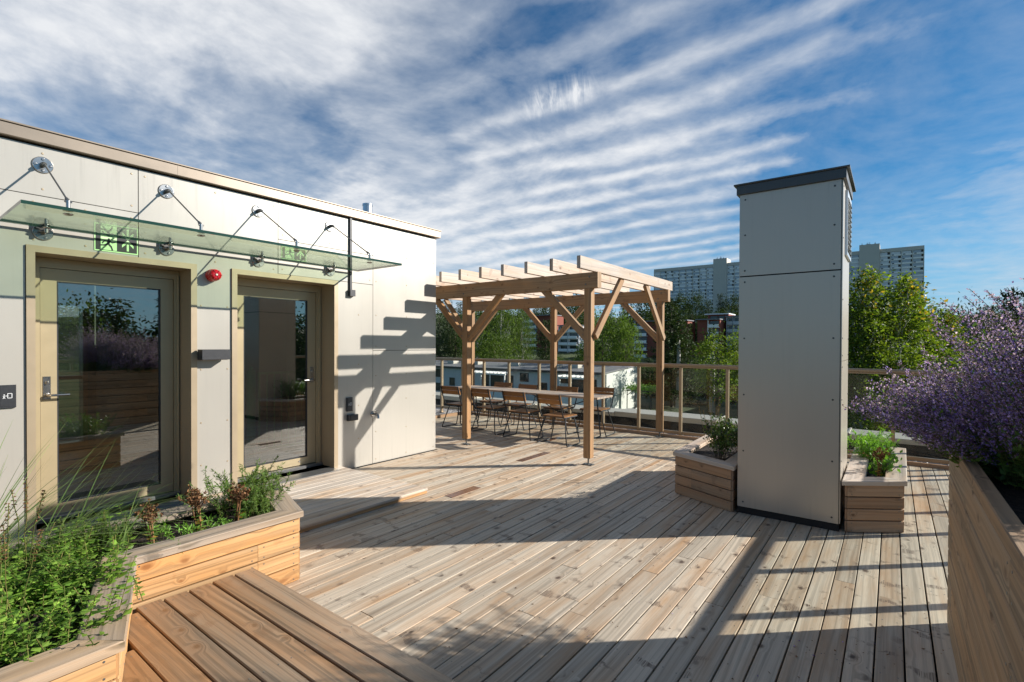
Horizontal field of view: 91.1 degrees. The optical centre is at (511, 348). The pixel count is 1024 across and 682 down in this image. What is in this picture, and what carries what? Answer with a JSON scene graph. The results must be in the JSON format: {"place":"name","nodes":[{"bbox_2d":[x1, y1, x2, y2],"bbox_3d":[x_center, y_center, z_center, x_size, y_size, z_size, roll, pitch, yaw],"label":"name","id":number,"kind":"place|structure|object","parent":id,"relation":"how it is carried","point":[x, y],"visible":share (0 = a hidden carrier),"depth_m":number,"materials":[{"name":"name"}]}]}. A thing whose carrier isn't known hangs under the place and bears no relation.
{"place":"outdoors","nodes":[
{"label":"outdoors","id":0,"kind":"place"},
{"bbox_2d":[59,421,947,681],"bbox_3d":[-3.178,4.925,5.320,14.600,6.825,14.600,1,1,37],"label":"roof slab","id":1,"kind":"structure","parent":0,"point":[69,431],"depth_m":3.48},
{"bbox_2d":[0,118,441,539],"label":"rooftop building","id":2,"kind":"structure","parent":1,"relation":"on","point":[152,319],"depth_m":5.18,"materials":[{"name":"beige"}]},
{"bbox_2d":[0,385,15,407],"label":"card reader","id":3,"kind":"object","parent":2,"relation":"attached to","point":[7,396],"visible":1,"depth_m":3.67,"materials":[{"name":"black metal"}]},
{"bbox_2d":[58,301,87,447],"bbox_3d":[-6.040,0.337,6.756,0.200,1.950,0.480,1,1,37],"label":"rear window","id":4,"kind":"structure","parent":2,"relation":"in","point":[83,315],"depth_m":6.87,"materials":[{"name":"glass"}]},
{"bbox_2d":[40,268,172,516],"bbox_3d":[-3.480,0.347,4.381,0.118,1.996,0.929,1,1,37],"label":"door","id":5,"kind":"structure","parent":2,"relation":"in","point":[49,278],"depth_m":4.19,"materials":[{"name":"beige wood"}]},
{"bbox_2d":[94,235,137,254],"bbox_3d":[-3.294,-0.869,4.188,0.007,0.133,0.296,1,1,37],"label":"exit sign","id":6,"kind":"object","parent":2,"relation":"attached to","point":[113,244],"visible":0.96,"depth_m":4.18,"materials":[{"name":"green plastic"}]},
{"bbox_2d":[0,156,401,275],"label":"glass canopy","id":7,"kind":"object","parent":2,"relation":"attached to","point":[44,230],"visible":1,"depth_m":4.19,"materials":[{"name":"glass"}]},
{"bbox_2d":[198,349,231,359],"bbox_3d":[-2.792,0.053,4.758,0.134,0.098,0.307,1,1,37],"label":"wall lamp","id":8,"kind":"object","parent":2,"relation":"attached to","point":[214,354],"visible":1,"depth_m":4.68,"materials":[{"name":"black metal"}]},
{"bbox_2d":[247,367,304,459],"bbox_3d":[-2.933,0.791,6.659,0.100,1.150,1.130,1,1,37],"label":"stair railing","id":9,"kind":"object","parent":2,"relation":"on","point":[251,413],"visible":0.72,"depth_m":6.32,"materials":[{"name":"grey metal"}]},
{"bbox_2d":[237,286,314,476],"bbox_3d":[-2.590,0.340,5.558,0.118,1.996,0.923,1,1,37],"label":"door","id":10,"kind":"structure","parent":2,"relation":"in","point":[242,291],"depth_m":5.68,"materials":[{"name":"beige wood"}]},
{"bbox_2d":[281,246,305,261],"bbox_3d":[-2.353,-1.026,5.428,0.007,0.137,0.282,1,1,37],"label":"exit sign","id":11,"kind":"object","parent":2,"relation":"attached to","point":[288,253],"visible":0.97,"depth_m":5.41,"materials":[{"name":"green plastic"}]},
{"bbox_2d":[285,415,958,681],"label":"deck","id":12,"kind":"structure","parent":1,"relation":"on","point":[587,543],"depth_m":3.28,"materials":[{"name":"wood"}]},
{"bbox_2d":[0,485,303,681],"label":"corner planter","id":13,"kind":"object","parent":12,"relation":"on","point":[267,544],"visible":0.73,"depth_m":2.65,"materials":[{"name":"brown wood"}]},
{"bbox_2d":[0,524,43,632],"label":"seed stalk","id":14,"kind":"object","parent":13,"relation":"on","point":[4,543],"visible":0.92,"depth_m":1.91,"materials":[{"name":"green plant"}]},
{"bbox_2d":[0,478,46,590],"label":"seed stalk","id":15,"kind":"object","parent":13,"relation":"on","point":[8,513],"visible":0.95,"depth_m":2.25,"materials":[{"name":"plant"}]},
{"bbox_2d":[0,564,52,618],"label":"mint plant","id":16,"kind":"object","parent":13,"relation":"on","point":[28,588],"visible":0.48,"depth_m":2.09,"materials":[{"name":"green plant"}]},
{"bbox_2d":[0,612,54,663],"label":"mint plant","id":17,"kind":"object","parent":13,"relation":"on","point":[10,641],"visible":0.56,"depth_m":1.79,"materials":[{"name":"green plant"}]},
{"bbox_2d":[0,595,61,656],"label":"mint plant","id":18,"kind":"object","parent":13,"relation":"on","point":[3,617],"visible":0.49,"depth_m":1.81,"materials":[{"name":"green plant"}]},
{"bbox_2d":[0,596,63,648],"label":"mint plant","id":19,"kind":"object","parent":13,"relation":"on","point":[14,621],"visible":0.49,"depth_m":1.83,"materials":[{"name":"green plant"}]},
{"bbox_2d":[0,546,66,616],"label":"mint plant","id":20,"kind":"object","parent":13,"relation":"on","point":[22,574],"visible":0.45,"depth_m":2.13,"materials":[{"name":"green plant"}]},
{"bbox_2d":[1,543,74,604],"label":"mint plant","id":21,"kind":"object","parent":13,"relation":"on","point":[18,556],"visible":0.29,"depth_m":2.25,"materials":[{"name":"green plant"}]},
{"bbox_2d":[0,609,76,665],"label":"mint plant","id":22,"kind":"object","parent":13,"relation":"on","point":[25,656],"visible":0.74,"depth_m":1.74,"materials":[{"name":"green plant"}]},
{"bbox_2d":[1,605,96,662],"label":"mint plant","id":23,"kind":"object","parent":13,"relation":"on","point":[58,643],"visible":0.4,"depth_m":1.79,"materials":[{"name":"green plant"}]},
{"bbox_2d":[18,538,89,578],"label":"mint plant","id":24,"kind":"object","parent":13,"relation":"on","point":[65,563],"visible":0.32,"depth_m":2.43,"materials":[{"name":"green plant"}]},
{"bbox_2d":[7,587,103,646],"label":"mint plant","id":25,"kind":"object","parent":13,"relation":"on","point":[66,599],"visible":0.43,"depth_m":1.94,"materials":[{"name":"green plant"}]},
{"bbox_2d":[18,551,102,605],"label":"mint plant","id":26,"kind":"object","parent":13,"relation":"on","point":[48,589],"visible":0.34,"depth_m":2.22,"materials":[{"name":"green plant"}]},
{"bbox_2d":[18,548,116,616],"bbox_3d":[-1.900,0.999,2.171,0.262,0.218,0.313,0,1,0],"label":"mint plant","id":27,"kind":"object","parent":13,"relation":"on","point":[60,587],"visible":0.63,"depth_m":2.17,"materials":[{"name":"green plant"}]},
{"bbox_2d":[33,519,121,574],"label":"mint plant","id":28,"kind":"object","parent":13,"relation":"on","point":[82,551],"visible":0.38,"depth_m":2.52,"materials":[{"name":"green plant"}]},
{"bbox_2d":[44,590,114,639],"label":"mint plant","id":29,"kind":"object","parent":13,"relation":"on","point":[58,621],"visible":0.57,"depth_m":1.95,"materials":[{"name":"green plant"}]},
{"bbox_2d":[31,570,132,652],"bbox_3d":[-1.526,1.002,1.874,0.207,0.219,0.401,0,1,6],"label":"mint plant","id":30,"kind":"object","parent":13,"relation":"on","point":[95,623],"visible":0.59,"depth_m":1.89,"materials":[{"name":"green plant"}]},
{"bbox_2d":[58,541,125,606],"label":"mint plant","id":31,"kind":"object","parent":13,"relation":"on","point":[83,567],"visible":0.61,"depth_m":2.23,"materials":[{"name":"green plant"}]},
{"bbox_2d":[0,418,203,565],"bbox_3d":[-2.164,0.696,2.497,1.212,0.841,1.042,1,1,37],"label":"ornamental grass","id":32,"kind":"object","parent":13,"relation":"on","point":[13,523],"depth_m":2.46,"materials":[{"name":"green plant"}]},
{"bbox_2d":[77,534,144,600],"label":"mint plant","id":33,"kind":"object","parent":13,"relation":"on","point":[119,565],"visible":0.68,"depth_m":2.24,"materials":[{"name":"green plant"}]},
{"bbox_2d":[82,490,176,568],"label":"ornamental grass","id":34,"kind":"object","parent":13,"relation":"on","point":[122,545],"depth_m":2.65,"materials":[{"name":"green plant"}]},
{"bbox_2d":[129,498,162,543],"bbox_3d":[-2.010,0.966,2.771,0.154,0.273,0.126,1,1,27],"label":"dried sedum","id":35,"kind":"object","parent":13,"relation":"on","point":[150,510],"visible":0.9,"depth_m":2.76,"materials":[{"name":"brown plant"}]},
{"bbox_2d":[176,484,208,531],"bbox_3d":[-1.885,0.951,2.974,0.169,0.300,0.139,0,1,-30],"label":"dried sedum","id":36,"kind":"object","parent":13,"relation":"on","point":[195,497],"visible":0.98,"depth_m":2.98,"materials":[{"name":"brown plant"}]},
{"bbox_2d":[176,466,261,521],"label":"feathery plant","id":37,"kind":"object","parent":13,"relation":"on","point":[223,502],"visible":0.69,"depth_m":3.27,"materials":[{"name":"green plant"}]},
{"bbox_2d":[224,483,250,520],"bbox_3d":[-1.672,0.953,3.072,0.137,0.295,0.166,0,1,-9],"label":"dried sedum","id":38,"kind":"object","parent":13,"relation":"on","point":[239,496],"visible":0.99,"depth_m":3.08,"materials":[{"name":"brown plant"}]},
{"bbox_2d":[222,467,291,520],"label":"feathery plant","id":39,"kind":"object","parent":13,"relation":"on","point":[262,490],"visible":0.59,"depth_m":3.34,"materials":[{"name":"green plant"}]},
{"bbox_2d":[223,455,295,506],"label":"feathery plant","id":40,"kind":"object","parent":13,"relation":"on","point":[256,471],"visible":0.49,"depth_m":3.42,"materials":[{"name":"green plant"}]},
{"bbox_2d":[242,486,277,518],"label":"feathery plant","id":41,"kind":"object","parent":13,"relation":"on","point":[263,507],"visible":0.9,"depth_m":3.22,"materials":[{"name":"green plant"}]},
{"bbox_2d":[1,466,427,543],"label":"entrance platform","id":42,"kind":"structure","parent":12,"relation":"on","point":[342,493],"depth_m":4.82,"materials":[{"name":"brown wood"}]},
{"bbox_2d":[122,568,456,681],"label":"bench","id":43,"kind":"object","parent":12,"relation":"on","point":[252,625],"visible":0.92,"depth_m":2.18,"materials":[{"name":"wood"}]},
{"bbox_2d":[440,385,478,428],"bbox_3d":[-0.956,1.028,9.008,0.557,0.767,0.537,1,1,36],"label":"chair","id":44,"kind":"object","parent":12,"relation":"on","point":[447,389],"visible":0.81,"depth_m":8.92,"materials":[{"name":"brown wood"}]},
{"bbox_2d":[471,388,509,434],"bbox_3d":[-0.394,1.035,8.546,0.557,0.767,0.537,1,1,39],"label":"chair","id":45,"kind":"object","parent":12,"relation":"on","point":[481,392],"visible":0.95,"depth_m":8.45,"materials":[{"name":"brown wood"}]},
{"bbox_2d":[502,390,543,440],"bbox_3d":[0.154,1.042,8.055,0.557,0.767,0.537,1,1,35],"label":"chair","id":46,"kind":"object","parent":12,"relation":"on","point":[512,395],"visible":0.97,"depth_m":7.96,"materials":[{"name":"brown wood"}]},
{"bbox_2d":[456,385,612,438],"bbox_3d":[0.239,1.072,8.749,3.040,0.696,0.533,1,1,37],"label":"dining table","id":47,"kind":"object","parent":12,"relation":"on","point":[597,397],"visible":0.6,"depth_m":8.43,"materials":[{"name":"brown wood"}]},
{"bbox_2d":[436,255,671,465],"bbox_3d":[-0.045,0.151,8.419,4.470,2.541,3.070,1,1,37],"label":"pergola","id":48,"kind":"object","parent":12,"relation":"on","point":[489,292],"visible":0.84,"depth_m":7.45,"materials":[{"name":"wood"}]},
{"bbox_2d":[536,393,579,446],"bbox_3d":[0.680,1.048,7.595,0.557,0.767,0.537,1,1,38],"label":"chair","id":49,"kind":"object","parent":12,"relation":"on","point":[546,398],"visible":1,"depth_m":7.51,"materials":[{"name":"brown wood"}]},
{"bbox_2d":[540,386,578,434],"bbox_3d":[0.844,1.039,8.673,0.557,0.767,0.537,1,1,35],"label":"chair","id":50,"kind":"object","parent":12,"relation":"on","point":[566,389],"visible":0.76,"depth_m":8.70,"materials":[{"name":"brown wood"}]},
{"bbox_2d":[576,387,614,435],"bbox_3d":[1.442,1.043,8.521,0.557,0.767,0.537,1,1,34],"label":"chair","id":51,"kind":"object","parent":12,"relation":"on","point":[607,391],"visible":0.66,"depth_m":8.54,"materials":[{"name":"brown wood"}]},
{"bbox_2d":[435,411,948,472],"bbox_3d":[1.918,1.437,7.813,8.345,0.120,1.560,1,1,37],"label":"deck edging","id":52,"kind":"object","parent":12,"relation":"on","point":[928,465],"visible":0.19,"depth_m":8.57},
{"bbox_2d":[673,435,737,511],"bbox_3d":[2.156,1.251,5.270,0.680,0.420,1.505,1,1,37],"label":"shaft planter","id":53,"kind":"object","parent":12,"relation":"on","point":[703,474],"visible":0.65,"depth_m":4.80,"materials":[{"name":"wood"}]},
{"bbox_2d":[702,414,737,459],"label":"leafy shrub","id":54,"kind":"object","parent":53,"relation":"in","point":[721,432],"visible":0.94,"depth_m":4.98,"materials":[{"name":"green plant"}]},
{"bbox_2d":[734,164,855,531],"bbox_3d":[2.567,0.003,4.570,0.863,2.932,0.834,1,1,37],"label":"ventilation shaft","id":55,"kind":"object","parent":12,"relation":"on","point":[795,246],"visible":1,"depth_m":4.25,"materials":[{"name":"grey metal"}]},
{"bbox_2d":[842,446,906,532],"bbox_3d":[3.400,1.262,4.668,0.439,0.420,1.965,1,1,37],"label":"shaft planter","id":56,"kind":"object","parent":12,"relation":"on","point":[874,503],"visible":0.94,"depth_m":4.03,"materials":[{"name":"wood"}]},
{"bbox_2d":[847,430,899,462],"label":"feathery plant","id":57,"kind":"object","parent":56,"relation":"in","point":[871,447],"visible":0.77,"depth_m":4.84,"materials":[{"name":"green plant"}]},
{"bbox_2d":[867,452,901,476],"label":"foliage plant","id":58,"kind":"object","parent":56,"relation":"in","point":[887,466],"visible":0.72,"depth_m":4.34,"materials":[{"name":"green plant"}]},
{"bbox_2d":[947,451,1023,681],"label":"tall planter","id":59,"kind":"object","parent":12,"relation":"on","point":[985,606],"visible":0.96,"depth_m":1.73,"materials":[{"name":"wood"}]},
{"bbox_2d":[851,345,961,460],"bbox_3d":[2.087,0.273,2.610,0.574,0.587,0.776,0,1,-16],"label":"catmint plant","id":60,"kind":"object","parent":59,"relation":"in","point":[870,405],"visible":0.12,"depth_m":2.62,"materials":[{"name":"purple plant"}]},
{"bbox_2d":[870,376,948,422],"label":"catmint plant","id":61,"kind":"object","parent":59,"relation":"in","point":[907,388],"visible":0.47,"depth_m":2.46,"materials":[{"name":"purple plant"}]},
{"bbox_2d":[842,345,988,469],"bbox_3d":[1.986,0.274,2.453,0.573,0.586,0.775,0,1,-26],"label":"catmint plant","id":62,"kind":"object","parent":59,"relation":"in","point":[895,404],"visible":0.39,"depth_m":2.45,"materials":[{"name":"purple plant"}]},
{"bbox_2d":[853,356,983,448],"bbox_3d":[2.091,0.297,2.528,0.627,0.540,0.722,0,1,-3],"label":"catmint plant","id":63,"kind":"object","parent":59,"relation":"in","point":[933,388],"visible":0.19,"depth_m":2.46,"materials":[{"name":"purple plant"}]},
{"bbox_2d":[874,374,995,470],"bbox_3d":[2.054,0.339,2.466,0.447,0.457,0.604,0,1,-4],"label":"catmint plant","id":64,"kind":"object","parent":59,"relation":"in","point":[954,461],"visible":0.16,"depth_m":2.40,"materials":[{"name":"purple plant"}]},
{"bbox_2d":[850,338,1023,481],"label":"catmint plant","id":65,"kind":"object","parent":59,"relation":"in","point":[973,412],"visible":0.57,"depth_m":2.18,"materials":[{"name":"purple plant"}]},
{"bbox_2d":[862,358,1022,484],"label":"catmint plant","id":66,"kind":"object","parent":59,"relation":"in","point":[1003,477],"visible":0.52,"depth_m":2.21,"materials":[{"name":"purple plant"}]},
{"bbox_2d":[890,363,1021,481],"bbox_3d":[2.017,0.315,2.223,0.498,0.509,0.673,0,1,-23],"label":"catmint plant","id":67,"kind":"object","parent":59,"relation":"in","point":[958,444],"visible":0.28,"depth_m":2.16,"materials":[{"name":"purple plant"}]},
{"bbox_2d":[917,343,1012,448],"bbox_3d":[2.208,0.266,2.216,0.908,0.609,0.658,0,1,-41],"label":"catmint plant","id":68,"kind":"object","parent":59,"relation":"in","point":[948,403],"visible":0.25,"depth_m":2.25,"materials":[{"name":"purple plant"}]},
{"bbox_2d":[924,281,1023,388],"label":"catmint plant","id":69,"kind":"object","parent":59,"relation":"in","point":[999,315],"visible":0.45,"depth_m":2.15,"materials":[{"name":"purple plant"}]},
{"bbox_2d":[927,291,1023,402],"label":"catmint plant","id":70,"kind":"object","parent":59,"relation":"in","point":[991,330],"visible":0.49,"depth_m":2.02,"materials":[{"name":"purple plant"}]},
{"bbox_2d":[930,296,1023,422],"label":"catmint plant","id":71,"kind":"object","parent":59,"relation":"in","point":[988,317],"visible":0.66,"depth_m":1.96,"materials":[{"name":"purple plant"}]},
{"bbox_2d":[932,310,1023,477],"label":"catmint plant","id":72,"kind":"object","parent":59,"relation":"in","point":[1004,430],"visible":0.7,"depth_m":1.88,"materials":[{"name":"purple plant"}]},
{"bbox_2d":[936,319,1023,487],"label":"catmint plant","id":73,"kind":"object","parent":59,"relation":"in","point":[1003,449],"visible":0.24,"depth_m":2.08,"materials":[{"name":"purple plant"}]},
{"bbox_2d":[949,307,1023,453],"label":"catmint plant","id":74,"kind":"object","parent":59,"relation":"in","point":[1019,432],"visible":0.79,"depth_m":1.82,"materials":[{"name":"purple plant"}]},
{"bbox_2d":[949,290,1023,395],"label":"catmint plant","id":75,"kind":"object","parent":59,"relation":"in","point":[955,310],"visible":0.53,"depth_m":2.01,"materials":[{"name":"purple plant"}]},
{"bbox_2d":[952,353,1023,490],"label":"catmint plant","id":76,"kind":"object","parent":59,"relation":"in","point":[1017,484],"visible":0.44,"depth_m":2.04,"materials":[{"name":"purple plant"}]},
{"bbox_2d":[435,407,948,465],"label":"gravel","id":77,"kind":"structure","parent":1,"relation":"on","point":[437,409],"depth_m":10.39,"materials":[{"name":"grey gravel"}]},
{"bbox_2d":[436,357,984,464],"bbox_3d":[1.541,0.851,9.091,10.710,1.246,0.110,1,1,37],"label":"balustrade","id":78,"kind":"object","parent":77,"relation":"on","point":[728,368],"visible":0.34,"depth_m":8.60,"materials":[{"name":"brown wood"}]},
{"bbox_2d":[436,392,948,459],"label":"parapet","id":79,"kind":"structure","parent":1,"relation":"on","point":[692,423],"depth_m":9.25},
{"bbox_2d":[0,0,1023,317],"label":"sky","id":80,"kind":"structure","parent":0,"point":[621,133],"materials":[{"name":"blue"}]},
{"bbox_2d":[436,360,636,408],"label":"terrace house","id":81,"kind":"structure","parent":0,"point":[618,378],"depth_m":65.23,"materials":[{"name":"metal"}]},
{"bbox_2d":[58,313,1014,431],"bbox_3d":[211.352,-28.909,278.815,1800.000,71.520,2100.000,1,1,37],"label":"ground","id":82,"kind":"structure","parent":0,"point":[68,345],"depth_m":137.37,"materials":[{"name":"green plant"}]},
{"bbox_2d":[436,301,451,357],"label":"spruce tree","id":83,"kind":"object","parent":82,"relation":"on","point":[439,345],"visible":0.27,"depth_m":92.93,"materials":[{"name":"green plant"}]},
{"bbox_2d":[475,327,519,358],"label":"broadleaf tree","id":84,"kind":"object","parent":82,"relation":"on","point":[493,341],"visible":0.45,"depth_m":84.70,"materials":[{"name":"green plant"}]},
{"bbox_2d":[479,298,528,358],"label":"birch tree","id":85,"kind":"object","parent":82,"relation":"on","point":[498,322],"visible":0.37,"depth_m":93.07,"materials":[{"name":"green plant"}]},
{"bbox_2d":[510,309,538,359],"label":"birch tree","id":86,"kind":"object","parent":82,"relation":"on","point":[528,331],"visible":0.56,"depth_m":95.65,"materials":[{"name":"green plant"}]},
{"bbox_2d":[535,319,549,359],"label":"pine tree","id":87,"kind":"object","parent":82,"relation":"on","point":[542,349],"visible":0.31,"depth_m":80.71,"materials":[{"name":"green plant"}]},
{"bbox_2d":[522,314,563,350],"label":"apartment block","id":88,"kind":"structure","parent":82,"relation":"on","point":[560,319],"depth_m":230.57,"materials":[{"name":"red brick"}]},
{"bbox_2d":[557,325,583,352],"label":"apartment block","id":89,"kind":"structure","parent":82,"relation":"on","point":[570,340],"depth_m":219.94,"materials":[{"name":"grey concrete"}]},
{"bbox_2d":[573,305,624,361],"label":"broadleaf tree","id":90,"kind":"object","parent":82,"relation":"on","point":[604,355],"visible":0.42,"depth_m":73.01,"materials":[{"name":"green plant"}]},
{"bbox_2d":[608,307,646,367],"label":"broadleaf tree","id":91,"kind":"object","parent":82,"relation":"on","point":[625,328],"visible":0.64,"depth_m":72.53,"materials":[{"name":"green plant"}]},
{"bbox_2d":[615,303,667,340],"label":"broadleaf tree","id":92,"kind":"object","parent":82,"relation":"on","point":[647,314],"visible":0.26,"depth_m":223.96,"materials":[{"name":"green plant"}]},
{"bbox_2d":[633,320,695,357],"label":"apartment block","id":93,"kind":"structure","parent":82,"relation":"on","point":[646,337],"depth_m":196.32,"materials":[{"name":"red brick"}]},
{"bbox_2d":[641,297,702,406],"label":"broadleaf tree","id":94,"kind":"object","parent":82,"relation":"on","point":[670,391],"visible":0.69,"depth_m":68.07,"materials":[{"name":"green plant"}]},
{"bbox_2d":[665,325,692,407],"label":"tree","id":95,"kind":"object","parent":82,"relation":"on","point":[679,345],"visible":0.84,"depth_m":67.48,"materials":[{"name":"green plant"}]},
{"bbox_2d":[674,321,705,405],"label":"spruce tree","id":96,"kind":"object","parent":82,"relation":"on","point":[695,385],"visible":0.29,"depth_m":70.94,"materials":[{"name":"green plant"}]},
{"bbox_2d":[695,318,725,357],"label":"apartment block","id":97,"kind":"structure","parent":82,"relation":"on","point":[706,323],"depth_m":185.43,"materials":[{"name":"red brick"}]},
{"bbox_2d":[683,329,738,415],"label":"maple tree","id":98,"kind":"object","parent":82,"relation":"on","point":[708,349],"visible":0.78,"depth_m":59.01,"materials":[{"name":"green plant"}]},
{"bbox_2d":[719,326,738,416],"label":"maple tree","id":99,"kind":"object","parent":82,"relation":"on","point":[736,371],"visible":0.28,"depth_m":59.83,"materials":[{"name":"green plant"}]},
{"bbox_2d":[654,243,923,315],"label":"tower block","id":100,"kind":"structure","parent":82,"relation":"on","point":[720,275],"depth_m":375.31,"materials":[{"name":"grey concrete"}]},
{"bbox_2d":[847,294,909,431],"bbox_3d":[14.327,3.202,20.541,3.451,10.920,3.202,0,1,-3],"label":"birch tree","id":101,"kind":"object","parent":82,"relation":"on","point":[869,342],"visible":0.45,"depth_m":20.16,"materials":[{"name":"green plant"}]},
{"bbox_2d":[847,263,910,430],"bbox_3d":[14.779,2.506,21.442,3.850,12.376,3.571,0,1,-7],"label":"birch tree","id":102,"kind":"object","parent":82,"relation":"on","point":[870,292],"visible":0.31,"depth_m":20.75,"materials":[{"name":"green plant"}]},
{"bbox_2d":[848,269,949,433],"bbox_3d":[16.434,2.609,21.677,3.941,12.168,4.248,1,1,32],"label":"birch tree","id":103,"kind":"object","parent":82,"relation":"on","point":[913,320],"visible":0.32,"depth_m":21.12,"materials":[{"name":"green plant"}]},
{"bbox_2d":[890,288,957,427],"bbox_3d":[18.797,2.799,23.649,3.571,11.752,3.850,0,1,-36],"label":"birch tree","id":104,"kind":"object","parent":82,"relation":"on","point":[931,344],"visible":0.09,"depth_m":22.96,"materials":[{"name":"green plant"}]},
{"bbox_2d":[918,335,970,395],"bbox_3d":[19.531,3.992,22.814,2.920,9.256,2.709,0,1,-20],"label":"birch tree","id":105,"kind":"object","parent":82,"relation":"on","point":[939,351],"visible":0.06,"depth_m":22.62,"materials":[{"name":"green plant"}]},
{"bbox_2d":[918,308,971,387],"bbox_3d":[25.995,3.062,30.543,3.982,11.128,3.694,0,1,-13],"label":"birch tree","id":106,"kind":"object","parent":82,"relation":"on","point":[947,320],"visible":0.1,"depth_m":29.95,"materials":[{"name":"green plant"}]},
{"bbox_2d":[995,286,1023,333],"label":"pine tree","id":107,"kind":"object","parent":82,"relation":"on","point":[1005,296],"visible":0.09,"depth_m":49.76,"materials":[{"name":"green plant"}]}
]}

